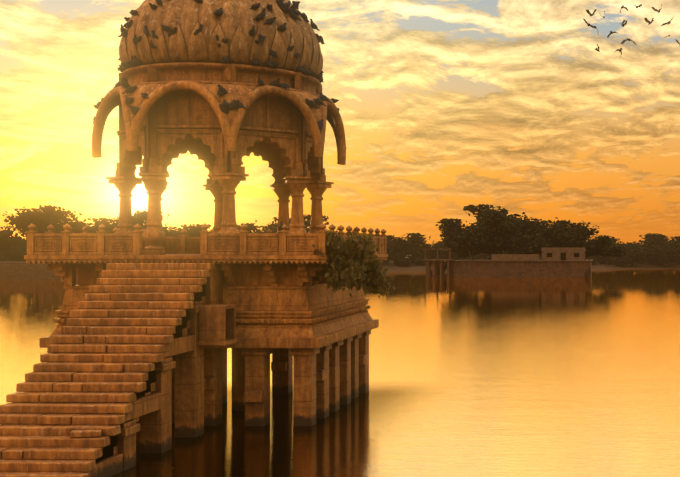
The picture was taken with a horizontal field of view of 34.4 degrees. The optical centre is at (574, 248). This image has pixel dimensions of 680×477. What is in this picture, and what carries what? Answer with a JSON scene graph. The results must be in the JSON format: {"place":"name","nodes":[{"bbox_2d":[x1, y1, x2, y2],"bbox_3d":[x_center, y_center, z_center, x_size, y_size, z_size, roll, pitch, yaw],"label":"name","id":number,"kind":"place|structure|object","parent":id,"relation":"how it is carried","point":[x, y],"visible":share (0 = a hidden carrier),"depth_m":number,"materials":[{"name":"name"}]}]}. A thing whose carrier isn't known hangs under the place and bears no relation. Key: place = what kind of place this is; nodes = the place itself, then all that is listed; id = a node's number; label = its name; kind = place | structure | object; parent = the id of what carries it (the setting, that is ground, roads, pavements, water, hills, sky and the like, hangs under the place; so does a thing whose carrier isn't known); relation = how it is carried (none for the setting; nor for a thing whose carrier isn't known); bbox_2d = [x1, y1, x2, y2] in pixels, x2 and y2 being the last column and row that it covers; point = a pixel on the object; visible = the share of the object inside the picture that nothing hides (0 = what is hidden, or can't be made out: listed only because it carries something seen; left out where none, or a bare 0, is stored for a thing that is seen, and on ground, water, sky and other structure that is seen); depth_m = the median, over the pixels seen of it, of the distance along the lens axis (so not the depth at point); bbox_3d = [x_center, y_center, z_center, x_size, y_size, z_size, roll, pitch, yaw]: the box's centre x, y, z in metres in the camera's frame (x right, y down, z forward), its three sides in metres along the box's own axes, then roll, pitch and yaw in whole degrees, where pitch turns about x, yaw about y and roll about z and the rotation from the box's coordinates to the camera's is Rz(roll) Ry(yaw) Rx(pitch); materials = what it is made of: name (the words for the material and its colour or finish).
{"place":"outdoors","nodes":[
{"label":"outdoors","id":0,"kind":"place"},
{"bbox_2d":[85,226,98,232],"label":"pigeon","id":1,"kind":"object","parent":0,"point":[91,229],"visible":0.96,"depth_m":25.95,"materials":[{"name":"brown"}]},
{"bbox_2d":[40,263,378,347],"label":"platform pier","id":2,"kind":"structure","parent":0,"point":[289,305],"depth_m":26.45,"materials":[{"name":"stone"}]},
{"bbox_2d":[24,254,387,263],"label":"platform slab","id":3,"kind":"structure","parent":2,"relation":"on","point":[199,258],"depth_m":25.84,"materials":[{"name":"stone"}]},
{"bbox_2d":[26,223,386,254],"bbox_3d":[-9.726,-0.233,29.571,7.450,0.795,7.450,0,0,1],"label":"balustrade","id":4,"kind":"object","parent":3,"relation":"on","point":[102,241],"visible":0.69,"depth_m":25.93,"materials":[{"name":"stone"}]},
{"bbox_2d":[106,173,333,254],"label":"columns","id":5,"kind":"structure","parent":3,"relation":"on","point":[223,191],"depth_m":28.38,"materials":[{"name":"stone"}]},
{"bbox_2d":[115,93,325,184],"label":"scalloped arches","id":6,"kind":"structure","parent":5,"relation":"on","point":[277,135],"depth_m":27.58,"materials":[{"name":"stone"}]},
{"bbox_2d":[118,62,321,98],"bbox_3d":[-9.856,-4.376,29.575,5.680,0.880,5.680,0,0,1],"label":"chhatri drum","id":7,"kind":"object","parent":6,"relation":"on","point":[210,73],"visible":0.54,"depth_m":27.22,"materials":[{"name":"stone"}]},
{"bbox_2d":[119,0,322,77],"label":"dome","id":8,"kind":"structure","parent":7,"relation":"on","point":[234,22],"depth_m":27.31,"materials":[{"name":"stone"}]},
{"bbox_2d":[118,28,128,37],"bbox_3d":[-11.908,-5.726,27.886,0.345,0.273,0.162,5,0,5],"label":"pigeon","id":9,"kind":"object","parent":8,"relation":"on","point":[124,33],"visible":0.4,"depth_m":27.82,"materials":[{"name":"brown"}]},
{"bbox_2d":[120,77,129,87],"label":"pigeon","id":10,"kind":"object","parent":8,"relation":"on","point":[124,84],"visible":0.94,"depth_m":27.18,"materials":[{"name":"brown"}]},
{"bbox_2d":[121,20,132,27],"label":"pigeon","id":11,"kind":"object","parent":8,"relation":"on","point":[127,24],"visible":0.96,"depth_m":27.72,"materials":[{"name":"brown"}]},
{"bbox_2d":[125,97,132,103],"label":"pigeon","id":12,"kind":"object","parent":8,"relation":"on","point":[128,100],"visible":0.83,"depth_m":26.66,"materials":[{"name":"brown"}]},
{"bbox_2d":[122,86,136,93],"bbox_3d":[-11.344,-4.049,26.857,0.392,0.221,0.145,0,0,-3],"label":"pigeon","id":13,"kind":"object","parent":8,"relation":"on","point":[130,89],"visible":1,"depth_m":26.81,"materials":[{"name":"brown"}]},
{"bbox_2d":[130,10,138,15],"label":"pigeon","id":14,"kind":"object","parent":8,"relation":"on","point":[134,12],"visible":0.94,"depth_m":27.80,"materials":[{"name":"brown"}]},
{"bbox_2d":[133,56,142,65],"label":"pigeon","id":15,"kind":"object","parent":8,"relation":"on","point":[139,63],"visible":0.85,"depth_m":27.46,"materials":[{"name":"brown"}]},
{"bbox_2d":[134,35,141,41],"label":"pigeon","id":16,"kind":"object","parent":8,"relation":"on","point":[139,38],"visible":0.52,"depth_m":27.23,"materials":[{"name":"brown"}]},
{"bbox_2d":[141,93,148,97],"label":"pigeon","id":17,"kind":"object","parent":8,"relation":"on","point":[144,95],"visible":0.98,"depth_m":26.52,"materials":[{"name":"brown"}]},
{"bbox_2d":[143,26,150,35],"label":"pigeon","id":18,"kind":"object","parent":8,"relation":"on","point":[145,30],"visible":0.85,"depth_m":27.18,"materials":[{"name":"brown"}]},
{"bbox_2d":[149,3,156,9],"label":"pigeon","id":19,"kind":"object","parent":8,"relation":"on","point":[153,6],"visible":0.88,"depth_m":27.31,"materials":[{"name":"brown"}]},
{"bbox_2d":[151,30,157,38],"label":"pigeon","id":20,"kind":"object","parent":8,"relation":"on","point":[154,35],"visible":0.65,"depth_m":27.02,"materials":[{"name":"brown"}]},
{"bbox_2d":[161,25,170,32],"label":"pigeon","id":21,"kind":"object","parent":8,"relation":"on","point":[166,28],"visible":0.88,"depth_m":26.91,"materials":[{"name":"brown"}]},
{"bbox_2d":[168,27,176,36],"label":"pigeon","id":22,"kind":"object","parent":8,"relation":"on","point":[171,32],"visible":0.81,"depth_m":26.89,"materials":[{"name":"brown"}]},
{"bbox_2d":[194,24,202,34],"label":"pigeon","id":23,"kind":"object","parent":8,"relation":"on","point":[197,31],"visible":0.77,"depth_m":26.88,"materials":[{"name":"brown"}]},
{"bbox_2d":[212,7,222,15],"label":"pigeon","id":24,"kind":"object","parent":8,"relation":"on","point":[218,12],"visible":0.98,"depth_m":27.10,"materials":[{"name":"brown"}]},
{"bbox_2d":[217,84,227,94],"bbox_3d":[-8.890,-4.005,26.618,0.138,0.258,0.422,0,0,27],"label":"pigeon","id":25,"kind":"object","parent":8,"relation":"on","point":[224,91],"visible":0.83,"depth_m":26.53,"materials":[{"name":"brown"}]},
{"bbox_2d":[219,104,228,113],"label":"pigeon","id":26,"kind":"object","parent":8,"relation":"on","point":[224,110],"visible":0.85,"depth_m":26.43,"materials":[{"name":"brown"}]},
{"bbox_2d":[221,56,229,63],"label":"pigeon","id":27,"kind":"object","parent":8,"relation":"on","point":[226,59],"visible":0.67,"depth_m":27.06,"materials":[{"name":"brown"}]},
{"bbox_2d":[249,25,254,36],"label":"pigeon","id":28,"kind":"object","parent":8,"relation":"on","point":[251,32],"visible":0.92,"depth_m":27.28,"materials":[{"name":"brown"}]},
{"bbox_2d":[250,3,260,8],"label":"pigeon","id":29,"kind":"object","parent":8,"relation":"on","point":[257,5],"visible":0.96,"depth_m":27.66,"materials":[{"name":"brown"}]},
{"bbox_2d":[251,59,261,64],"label":"pigeon","id":30,"kind":"object","parent":8,"relation":"on","point":[255,61],"visible":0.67,"depth_m":27.40,"materials":[{"name":"brown"}]},
{"bbox_2d":[254,8,266,19],"bbox_3d":[-8.251,-6.152,27.604,0.413,0.302,0.158,-12,7,-34],"label":"pigeon","id":31,"kind":"object","parent":8,"relation":"on","point":[261,15],"visible":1,"depth_m":27.58,"materials":[{"name":"brown"}]},
{"bbox_2d":[265,61,272,66],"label":"pigeon","id":32,"kind":"object","parent":8,"relation":"on","point":[268,63],"visible":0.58,"depth_m":27.62,"materials":[{"name":"brown"}]},
{"bbox_2d":[266,4,272,10],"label":"pigeon","id":33,"kind":"object","parent":8,"relation":"on","point":[269,7],"visible":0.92,"depth_m":27.91,"materials":[{"name":"brown"}]},
{"bbox_2d":[264,17,275,23],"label":"pigeon","id":34,"kind":"object","parent":8,"relation":"on","point":[270,20],"visible":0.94,"depth_m":27.70,"materials":[{"name":"brown"}]},
{"bbox_2d":[269,49,279,58],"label":"pigeon","id":35,"kind":"object","parent":8,"relation":"on","point":[272,52],"visible":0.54,"depth_m":27.66,"materials":[{"name":"brown"}]},
{"bbox_2d":[272,62,279,66],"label":"pigeon","id":36,"kind":"object","parent":8,"relation":"on","point":[275,64],"visible":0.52,"depth_m":27.74,"materials":[{"name":"brown"}]},
{"bbox_2d":[277,23,285,31],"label":"pigeon","id":37,"kind":"object","parent":8,"relation":"on","point":[281,28],"visible":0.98,"depth_m":27.91,"materials":[{"name":"brown"}]},
{"bbox_2d":[275,0,287,9],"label":"pigeon","id":38,"kind":"object","parent":8,"relation":"on","point":[281,3],"visible":0.67,"depth_m":28.45,"materials":[{"name":"brown"}]},
{"bbox_2d":[279,4,290,12],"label":"pigeon","id":39,"kind":"object","parent":8,"relation":"on","point":[282,8],"visible":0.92,"depth_m":28.37,"materials":[{"name":"brown"}]},
{"bbox_2d":[290,1,300,8],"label":"pigeon","id":40,"kind":"object","parent":8,"relation":"on","point":[296,5],"visible":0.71,"depth_m":28.99,"materials":[{"name":"brown"}]},
{"bbox_2d":[290,10,301,20],"bbox_3d":[-7.596,-6.330,28.560,0.351,0.267,0.130,1,-1,-34],"label":"pigeon","id":41,"kind":"object","parent":8,"relation":"on","point":[294,17],"visible":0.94,"depth_m":28.50,"materials":[{"name":"brown"}]},
{"bbox_2d":[293,7,302,15],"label":"pigeon","id":42,"kind":"object","parent":8,"relation":"on","point":[296,12],"visible":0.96,"depth_m":28.84,"materials":[{"name":"brown"}]},
{"bbox_2d":[296,66,306,73],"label":"pigeon","id":43,"kind":"object","parent":8,"relation":"on","point":[299,69],"visible":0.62,"depth_m":28.50,"materials":[{"name":"brown"}]},
{"bbox_2d":[300,12,309,21],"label":"pigeon","id":44,"kind":"object","parent":8,"relation":"on","point":[304,16],"visible":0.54,"depth_m":29.27,"materials":[{"name":"brown"}]},
{"bbox_2d":[309,19,319,30],"bbox_3d":[-7.447,-6.406,30.091,0.334,0.278,0.134,10,-7,-40],"label":"pigeon","id":45,"kind":"object","parent":8,"relation":"on","point":[314,25],"visible":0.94,"depth_m":30.03,"materials":[{"name":"brown"}]},
{"bbox_2d":[316,34,324,43],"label":"pigeon","id":46,"kind":"object","parent":8,"relation":"on","point":[320,38],"visible":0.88,"depth_m":29.99,"materials":[{"name":"brown"}]},
{"bbox_2d":[258,76,264,85],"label":"pigeon","id":47,"kind":"object","parent":7,"relation":"on","point":[260,82],"visible":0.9,"depth_m":27.20,"materials":[{"name":"brown"}]},
{"bbox_2d":[269,77,280,85],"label":"pigeon","id":48,"kind":"object","parent":7,"relation":"on","point":[275,82],"visible":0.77,"depth_m":27.45,"materials":[{"name":"brown"}]},
{"bbox_2d":[109,84,334,164],"bbox_3d":[-9.856,-3.341,29.575,6.134,1.750,6.134,0,0,1],"label":"chhatri eave","id":49,"kind":"object","parent":6,"relation":"attached to","point":[239,92],"visible":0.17,"depth_m":26.77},
{"bbox_2d":[92,81,345,164],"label":"arches","id":50,"kind":"structure","parent":49,"relation":"attached to","point":[133,129],"depth_m":27.23,"materials":[{"name":"stone"}]},
{"bbox_2d":[223,100,231,107],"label":"pigeon","id":51,"kind":"object","parent":49,"relation":"on","point":[225,104],"visible":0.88,"depth_m":26.47,"materials":[{"name":"brown"}]},
{"bbox_2d":[225,100,235,109],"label":"pigeon","id":52,"kind":"object","parent":49,"relation":"on","point":[232,104],"visible":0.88,"depth_m":26.50,"materials":[{"name":"brown"}]},
{"bbox_2d":[237,102,247,109],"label":"pigeon","id":53,"kind":"object","parent":49,"relation":"on","point":[240,105],"visible":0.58,"depth_m":26.62,"materials":[{"name":"brown"}]},
{"bbox_2d":[306,99,318,108],"bbox_3d":[-7.033,-3.877,28.138,0.144,0.238,0.431,0,0,44],"label":"pigeon","id":54,"kind":"object","parent":49,"relation":"on","point":[311,103],"visible":0.98,"depth_m":28.08,"materials":[{"name":"brown"}]},
{"bbox_2d":[313,98,325,105],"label":"pigeon","id":55,"kind":"object","parent":49,"relation":"on","point":[318,101],"visible":0.94,"depth_m":28.38,"materials":[{"name":"brown"}]},
{"bbox_2d":[317,119,323,129],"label":"pigeon","id":56,"kind":"object","parent":49,"relation":"on","point":[320,124],"visible":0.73,"depth_m":28.22,"materials":[{"name":"brown"}]},
{"bbox_2d":[319,92,331,102],"bbox_3d":[-6.873,-4.159,28.951,0.382,0.262,0.142,0,0,-39],"label":"pigeon","id":57,"kind":"object","parent":49,"relation":"on","point":[322,97],"visible":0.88,"depth_m":28.87,"materials":[{"name":"brown"}]},
{"bbox_2d":[312,229,394,297],"bbox_3d":[-5.510,0.417,26.619,2.014,1.768,2.228,0,0,1],"label":"peepal sapling","id":58,"kind":"object","parent":2,"relation":"on","point":[352,263],"visible":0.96,"depth_m":26.06,"materials":[{"name":"green plant"}]},
{"bbox_2d":[179,95,276,101],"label":"chhatri inner dome","id":59,"kind":"structure","parent":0,"point":[270,100],"depth_m":27.59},
{"bbox_2d":[278,221,282,230],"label":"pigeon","id":60,"kind":"object","parent":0,"point":[280,226],"visible":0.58,"depth_m":25.81,"materials":[{"name":"brown"}]},
{"bbox_2d":[0,269,679,476],"bbox_3d":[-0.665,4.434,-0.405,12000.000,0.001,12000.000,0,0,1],"label":"lake water","id":61,"kind":"structure","parent":0,"point":[524,377],"depth_m":33.36,"materials":[{"name":"liquid"}]},
{"bbox_2d":[0,261,77,279],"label":"shore ghat","id":62,"kind":"object","parent":61,"relation":"on","point":[16,270],"visible":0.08,"depth_m":151.48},
{"bbox_2d":[10,264,237,476],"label":"stair supports","id":63,"kind":"object","parent":61,"relation":"in","point":[213,320],"visible":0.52,"depth_m":24.68,"materials":[{"name":"stone"}]},
{"bbox_2d":[0,263,214,476],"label":"stair flight","id":64,"kind":"object","parent":63,"relation":"on","point":[127,326],"visible":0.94,"depth_m":22.06,"materials":[{"name":"stone"}]},
{"bbox_2d":[172,330,370,425],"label":"support pillars","id":65,"kind":"structure","parent":61,"relation":"in","point":[322,382],"depth_m":26.78,"materials":[{"name":"stone"}]},
{"bbox_2d":[423,249,592,277],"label":"stone platform","id":66,"kind":"structure","parent":61,"relation":"in","point":[479,268],"depth_m":163.03,"materials":[{"name":"stone"}]},
{"bbox_2d":[440,237,477,259],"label":"tree","id":67,"kind":"object","parent":66,"relation":"on","point":[464,254],"visible":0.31,"depth_m":175.35,"materials":[{"name":"green plant"}]},
{"bbox_2d":[436,218,509,259],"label":"tree","id":68,"kind":"object","parent":66,"relation":"on","point":[455,233],"visible":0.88,"depth_m":169.22,"materials":[{"name":"green plant"}]},
{"bbox_2d":[465,222,490,259],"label":"tree","id":69,"kind":"object","parent":66,"relation":"on","point":[472,225],"depth_m":176.09,"materials":[{"name":"green plant"}]},
{"bbox_2d":[475,224,523,255],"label":"tree","id":70,"kind":"object","parent":66,"relation":"on","point":[494,249],"visible":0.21,"depth_m":171.57,"materials":[{"name":"green plant"}]},
{"bbox_2d":[463,204,557,253],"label":"tree","id":71,"kind":"object","parent":66,"relation":"on","point":[524,223],"visible":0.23,"depth_m":177.07,"materials":[{"name":"green plant"}]},
{"bbox_2d":[474,210,549,253],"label":"tree","id":72,"kind":"object","parent":66,"relation":"on","point":[494,222],"visible":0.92,"depth_m":167.52,"materials":[{"name":"green plant"}]},
{"bbox_2d":[506,229,552,253],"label":"tree","id":73,"kind":"object","parent":66,"relation":"on","point":[550,245],"visible":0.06,"depth_m":172.72,"materials":[{"name":"green plant"}]},
{"bbox_2d":[491,248,585,259],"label":"island house","id":74,"kind":"structure","parent":66,"relation":"on","point":[563,253],"depth_m":166.72,"materials":[{"name":"brown"}]},
{"bbox_2d":[524,222,566,259],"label":"tree","id":75,"kind":"object","parent":66,"relation":"on","point":[556,227],"visible":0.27,"depth_m":173.60,"materials":[{"name":"green plant"}]},
{"bbox_2d":[524,220,598,247],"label":"tree","id":76,"kind":"object","parent":66,"relation":"on","point":[577,232],"visible":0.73,"depth_m":175.25,"materials":[{"name":"green plant"}]},
{"bbox_2d":[567,239,599,259],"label":"tree","id":77,"kind":"object","parent":66,"relation":"on","point":[589,252],"visible":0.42,"depth_m":174.61,"materials":[{"name":"green plant"}]},
{"bbox_2d":[0,0,679,246],"label":"sky","id":78,"kind":"structure","parent":0,"point":[445,107],"materials":[{"name":"orange"}]},
{"bbox_2d":[378,255,679,271],"bbox_3d":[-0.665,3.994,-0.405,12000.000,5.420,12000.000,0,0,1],"label":"terrain","id":79,"kind":"structure","parent":0,"point":[389,266],"depth_m":228.04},
{"bbox_2d":[0,252,6,261],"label":"tree","id":80,"kind":"object","parent":79,"relation":"on","point":[2,257],"visible":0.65,"depth_m":184.87,"materials":[{"name":"green plant"}]},
{"bbox_2d":[0,226,22,251],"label":"tree","id":81,"kind":"object","parent":79,"relation":"on","point":[7,241],"visible":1,"depth_m":167.51,"materials":[{"name":"green plant"}]},
{"bbox_2d":[0,246,26,261],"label":"tree","id":82,"kind":"object","parent":79,"relation":"on","point":[12,254],"visible":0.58,"depth_m":187.75,"materials":[{"name":"green plant"}]},
{"bbox_2d":[16,250,26,260],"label":"tree","id":83,"kind":"object","parent":79,"relation":"on","point":[22,254],"visible":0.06,"depth_m":187.94,"materials":[{"name":"green plant"}]},
{"bbox_2d":[18,238,26,248],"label":"tree","id":84,"kind":"object","parent":79,"relation":"on","point":[23,243],"visible":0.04,"depth_m":202.68,"materials":[{"name":"green plant"}]},
{"bbox_2d":[2,205,94,241],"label":"tree","id":85,"kind":"object","parent":79,"relation":"on","point":[23,220],"visible":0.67,"depth_m":165.60,"materials":[{"name":"green plant"}]},
{"bbox_2d":[13,210,89,235],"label":"tree","id":86,"kind":"object","parent":79,"relation":"on","point":[67,216],"depth_m":204.09,"materials":[{"name":"green plant"}]},
{"bbox_2d":[87,217,139,232],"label":"tree","id":87,"kind":"object","parent":79,"relation":"on","point":[109,226],"visible":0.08,"depth_m":173.16,"materials":[{"name":"green plant"}]},
{"bbox_2d":[133,227,171,236],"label":"tree","id":88,"kind":"object","parent":79,"relation":"on","point":[167,233],"visible":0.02,"depth_m":171.66,"materials":[{"name":"green plant"}]},
{"bbox_2d":[105,210,210,236],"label":"tree","id":89,"kind":"object","parent":79,"relation":"on","point":[140,218],"visible":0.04,"depth_m":203.22,"materials":[{"name":"green plant"}]},
{"bbox_2d":[171,224,202,236],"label":"tree","id":90,"kind":"object","parent":79,"relation":"on","point":[193,230],"visible":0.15,"depth_m":171.69,"materials":[{"name":"green plant"}]},
{"bbox_2d":[236,223,260,232],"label":"tree","id":91,"kind":"object","parent":79,"relation":"on","point":[251,227],"visible":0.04,"depth_m":219.76,"materials":[{"name":"green plant"}]},
{"bbox_2d":[253,222,309,232],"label":"tree","id":92,"kind":"object","parent":79,"relation":"on","point":[273,230],"depth_m":202.03,"materials":[{"name":"green plant"}]},
{"bbox_2d":[255,214,337,231],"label":"tree","id":93,"kind":"object","parent":79,"relation":"on","point":[308,220],"visible":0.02,"depth_m":222.49,"materials":[{"name":"green plant"}]},
{"bbox_2d":[383,235,413,263],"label":"tree","id":94,"kind":"object","parent":79,"relation":"on","point":[396,245],"visible":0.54,"depth_m":215.98,"materials":[{"name":"green plant"}]},
{"bbox_2d":[389,252,412,266],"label":"tree","id":95,"kind":"object","parent":79,"relation":"on","point":[400,259],"visible":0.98,"depth_m":210.49,"materials":[{"name":"green plant"}]},
{"bbox_2d":[390,233,430,257],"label":"tree","id":96,"kind":"object","parent":79,"relation":"on","point":[416,238],"visible":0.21,"depth_m":231.22,"materials":[{"name":"green plant"}]},
{"bbox_2d":[407,250,432,264],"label":"tree","id":97,"kind":"object","parent":79,"relation":"on","point":[417,258],"visible":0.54,"depth_m":214.69,"materials":[{"name":"green plant"}]},
{"bbox_2d":[408,243,441,256],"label":"tree","id":98,"kind":"object","parent":79,"relation":"on","point":[420,248],"visible":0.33,"depth_m":229.50,"materials":[{"name":"green plant"}]},
{"bbox_2d":[431,240,448,248],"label":"tree","id":99,"kind":"object","parent":79,"relation":"on","point":[438,242],"visible":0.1,"depth_m":235.88,"materials":[{"name":"green plant"}]},
{"bbox_2d":[427,246,457,263],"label":"tree","id":100,"kind":"object","parent":79,"relation":"on","point":[443,254],"visible":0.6,"depth_m":215.11,"materials":[{"name":"green plant"}]},
{"bbox_2d":[586,256,597,264],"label":"tree","id":101,"kind":"object","parent":79,"relation":"on","point":[594,261],"visible":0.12,"depth_m":232.31,"materials":[{"name":"green plant"}]},
{"bbox_2d":[584,235,626,266],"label":"tree","id":102,"kind":"object","parent":79,"relation":"on","point":[602,250],"visible":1,"depth_m":172.20,"materials":[{"name":"green plant"}]},
{"bbox_2d":[605,237,619,244],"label":"tree","id":103,"kind":"object","parent":79,"relation":"on","point":[614,239],"visible":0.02,"depth_m":253.97,"materials":[{"name":"green plant"}]},
{"bbox_2d":[606,243,647,266],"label":"tree","id":104,"kind":"object","parent":79,"relation":"on","point":[636,255],"visible":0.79,"depth_m":231.27,"materials":[{"name":"green plant"}]},
{"bbox_2d":[620,234,671,262],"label":"tree","id":105,"kind":"object","parent":79,"relation":"on","point":[657,239],"visible":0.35,"depth_m":241.47,"materials":[{"name":"green plant"}]},
{"bbox_2d":[639,233,674,244],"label":"tree","id":106,"kind":"object","parent":79,"relation":"on","point":[646,237],"depth_m":259.56,"materials":[{"name":"green plant"}]},
{"bbox_2d":[640,236,679,266],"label":"tree","id":107,"kind":"object","parent":79,"relation":"on","point":[665,255],"visible":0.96,"depth_m":232.87,"materials":[{"name":"green plant"}]},
{"bbox_2d":[586,9,596,15],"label":"flying pigeon","id":108,"kind":"object","parent":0,"point":[589,13],"visible":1,"depth_m":79.67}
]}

